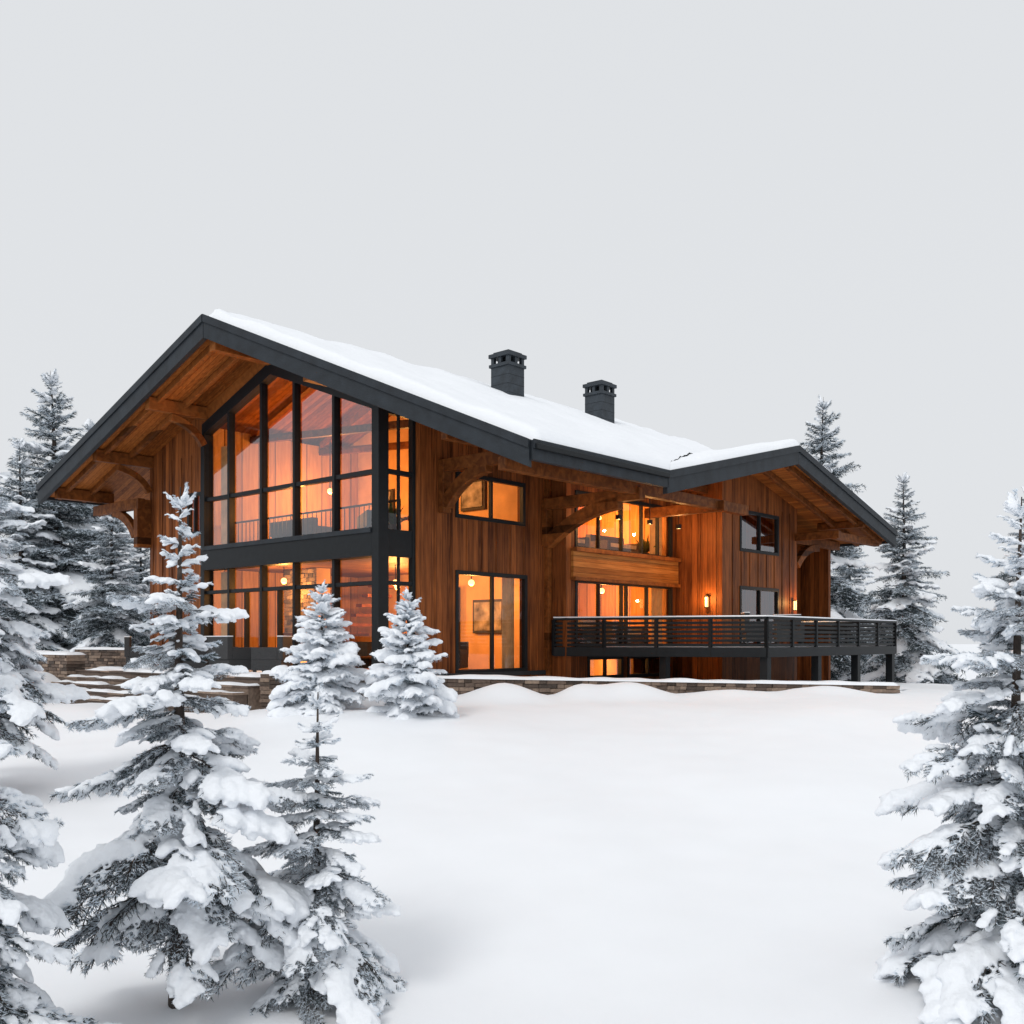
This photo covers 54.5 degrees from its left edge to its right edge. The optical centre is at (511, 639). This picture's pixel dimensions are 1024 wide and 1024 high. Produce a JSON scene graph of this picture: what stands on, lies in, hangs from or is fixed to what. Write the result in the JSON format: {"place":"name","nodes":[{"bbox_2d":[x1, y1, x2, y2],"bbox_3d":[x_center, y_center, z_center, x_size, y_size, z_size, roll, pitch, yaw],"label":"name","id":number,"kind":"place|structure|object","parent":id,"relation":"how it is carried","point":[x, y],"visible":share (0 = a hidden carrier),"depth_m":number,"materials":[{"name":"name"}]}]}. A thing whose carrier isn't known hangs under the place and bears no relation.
{"place":"outdoors","nodes":[
{"label":"outdoors","id":0,"kind":"place"},
{"bbox_2d":[183,636,206,668],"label":"wall","id":1,"kind":"structure","parent":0,"point":[197,664],"depth_m":25.64,"materials":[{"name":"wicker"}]},
{"bbox_2d":[0,644,1023,1023],"bbox_3d":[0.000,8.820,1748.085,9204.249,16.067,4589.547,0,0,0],"label":"snow ground","id":2,"kind":"structure","parent":0,"point":[626,852],"depth_m":11.17,"materials":[{"name":"white snow"}]},
{"bbox_2d":[0,471,18,553],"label":"tall fir tree","id":3,"kind":"object","parent":2,"relation":"on","point":[6,473],"visible":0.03,"depth_m":52.87,"materials":[{"name":"white plant"}]},
{"bbox_2d":[0,438,81,650],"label":"tall fir tree","id":4,"kind":"object","parent":2,"relation":"on","point":[26,549],"visible":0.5,"depth_m":43.63,"materials":[{"name":"white plant"}]},
{"bbox_2d":[0,489,90,769],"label":"snowy fir tree","id":5,"kind":"object","parent":2,"relation":"on","point":[20,656],"visible":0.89,"depth_m":13.00,"materials":[{"name":"white snow"}]},
{"bbox_2d":[34,650,85,679],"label":"stone retaining wall","id":6,"kind":"structure","parent":2,"relation":"on","point":[60,665],"depth_m":28.29,"materials":[{"name":"brown stone"}]},
{"bbox_2d":[0,657,124,1023],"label":"snowy fir tree","id":7,"kind":"object","parent":2,"relation":"on","point":[30,839],"visible":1,"depth_m":5.71,"materials":[{"name":"white snow"}]},
{"bbox_2d":[0,369,140,649],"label":"tall fir tree","id":8,"kind":"object","parent":2,"relation":"on","point":[59,533],"visible":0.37,"depth_m":45.28,"materials":[{"name":"grey plant"}]},
{"bbox_2d":[42,419,133,628],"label":"tall fir tree","id":9,"kind":"object","parent":2,"relation":"on","point":[88,426],"visible":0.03,"depth_m":55.62,"materials":[{"name":"grey plant"}]},
{"bbox_2d":[75,647,125,668],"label":"stone retaining wall","id":10,"kind":"structure","parent":2,"relation":"on","point":[95,657],"depth_m":31.14,"materials":[{"name":"brown stone"}]},
{"bbox_2d":[54,515,149,651],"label":"tall fir tree","id":11,"kind":"object","parent":2,"relation":"on","point":[108,616],"visible":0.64,"depth_m":41.57,"materials":[{"name":"grey plant"}]},
{"bbox_2d":[117,541,149,645],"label":"tall fir tree","id":12,"kind":"object","parent":2,"relation":"on","point":[140,569],"visible":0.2,"depth_m":49.76,"materials":[{"name":"grey plant"}]},
{"bbox_2d":[51,666,262,712],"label":"terrace steps","id":13,"kind":"structure","parent":2,"relation":"on","point":[101,684],"depth_m":24.42,"materials":[{"name":"stone"}]},
{"bbox_2d":[124,636,153,667],"bbox_3d":[-10.685,0.367,28.530,0.790,0.945,0.820,0,0,-17],"label":"post","id":14,"kind":"object","parent":13,"relation":"on","point":[129,652],"visible":0.38,"depth_m":28.07,"materials":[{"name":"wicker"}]},
{"bbox_2d":[163,642,189,669],"bbox_3d":[-8.873,0.367,26.949,0.820,0.945,0.790,0,0,30],"label":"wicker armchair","id":15,"kind":"object","parent":13,"relation":"on","point":[172,666],"visible":0.05,"depth_m":26.66,"materials":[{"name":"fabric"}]},
{"bbox_2d":[207,636,256,671],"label":"wall","id":16,"kind":"structure","parent":13,"relation":"on","point":[227,652],"depth_m":24.55,"materials":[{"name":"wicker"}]},
{"bbox_2d":[251,636,291,671],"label":"wall","id":17,"kind":"structure","parent":13,"relation":"on","point":[265,658],"depth_m":24.01,"materials":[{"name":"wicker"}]},
{"bbox_2d":[42,481,335,1008],"bbox_3d":[-2.243,0.870,6.963,1.936,3.987,1.749,0,0,5],"label":"snowy fir tree","id":18,"kind":"object","parent":2,"relation":"on","point":[188,880],"visible":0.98,"depth_m":6.71,"materials":[{"name":"white snow"}]},
{"bbox_2d":[260,670,280,708],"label":"stone retaining wall","id":19,"kind":"structure","parent":2,"relation":"on","point":[264,687],"depth_m":21.73,"materials":[{"name":"stone"}]},
{"bbox_2d":[193,684,407,1023],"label":"snowy fir tree","id":20,"kind":"object","parent":2,"relation":"on","point":[328,954],"visible":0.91,"depth_m":7.09,"materials":[{"name":"white snow"}]},
{"bbox_2d":[266,579,369,717],"bbox_3d":[-3.726,0.256,19.716,2.299,2.928,2.192,0,0,0],"label":"snowy fir tree","id":21,"kind":"object","parent":2,"relation":"on","point":[328,656],"visible":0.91,"depth_m":19.24,"materials":[{"name":"white snow"}]},
{"bbox_2d":[357,586,459,719],"bbox_3d":[-2.065,0.346,18.928,2.059,2.760,1.964,0,0,37],"label":"snowy fir tree","id":22,"kind":"object","parent":2,"relation":"on","point":[404,682],"visible":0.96,"depth_m":18.67,"materials":[{"name":"white snow"}]},
{"bbox_2d":[36,309,897,682],"bbox_3d":[0.264,-3.125,34.212,20.280,12.250,24.164,0,0,42],"label":"timber chalet","id":23,"kind":"object","parent":2,"relation":"on","point":[502,523],"visible":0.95,"depth_m":28.72,"materials":[{"name":"brown wood"}]},
{"bbox_2d":[187,363,778,677],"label":"window frames","id":24,"kind":"structure","parent":23,"relation":"in","point":[378,542],"depth_m":26.74,"materials":[{"name":"black metal"}]},
{"bbox_2d":[741,612,772,643],"bbox_3d":[7.020,-0.323,28.546,0.790,0.945,0.820,0,0,6],"label":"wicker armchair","id":25,"kind":"object","parent":23,"relation":"on","point":[745,613],"visible":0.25,"depth_m":28.16,"materials":[{"name":"wicker"}]},
{"bbox_2d":[773,614,804,643],"bbox_3d":[8.486,-0.323,30.483,0.820,0.945,0.790,0,0,7],"label":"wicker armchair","id":26,"kind":"object","parent":23,"relation":"on","point":[780,620],"visible":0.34,"depth_m":30.20,"materials":[{"name":"wicker"}]},
{"bbox_2d":[269,674,899,701],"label":"stone retaining wall","id":27,"kind":"structure","parent":2,"relation":"on","point":[545,685],"depth_m":23.67,"materials":[{"name":"stone"}]},
{"bbox_2d":[799,395,875,680],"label":"tall fir tree","id":28,"kind":"object","parent":2,"relation":"on","point":[843,589],"visible":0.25,"depth_m":47.11,"materials":[{"name":"grey plant"}]},
{"bbox_2d":[832,546,880,663],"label":"tall fir tree","id":29,"kind":"object","parent":2,"relation":"on","point":[854,573],"visible":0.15,"depth_m":55.64,"materials":[{"name":"white plant"}]},
{"bbox_2d":[856,472,967,683],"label":"tall fir tree","id":30,"kind":"object","parent":2,"relation":"on","point":[904,610],"visible":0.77,"depth_m":41.41,"materials":[{"name":"grey plant"}]},
{"bbox_2d":[873,488,1023,1023],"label":"snowy fir tree","id":31,"kind":"object","parent":2,"relation":"on","point":[962,966],"visible":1,"depth_m":6.86,"materials":[{"name":"white snow"}]},
{"bbox_2d":[974,486,1023,690],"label":"tall fir tree","id":32,"kind":"object","parent":2,"relation":"on","point":[1011,582],"visible":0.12,"depth_m":30.14,"materials":[{"name":"white plant"}]},
{"bbox_2d":[0,0,1023,643],"label":"sky","id":33,"kind":"structure","parent":0,"point":[728,216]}
]}

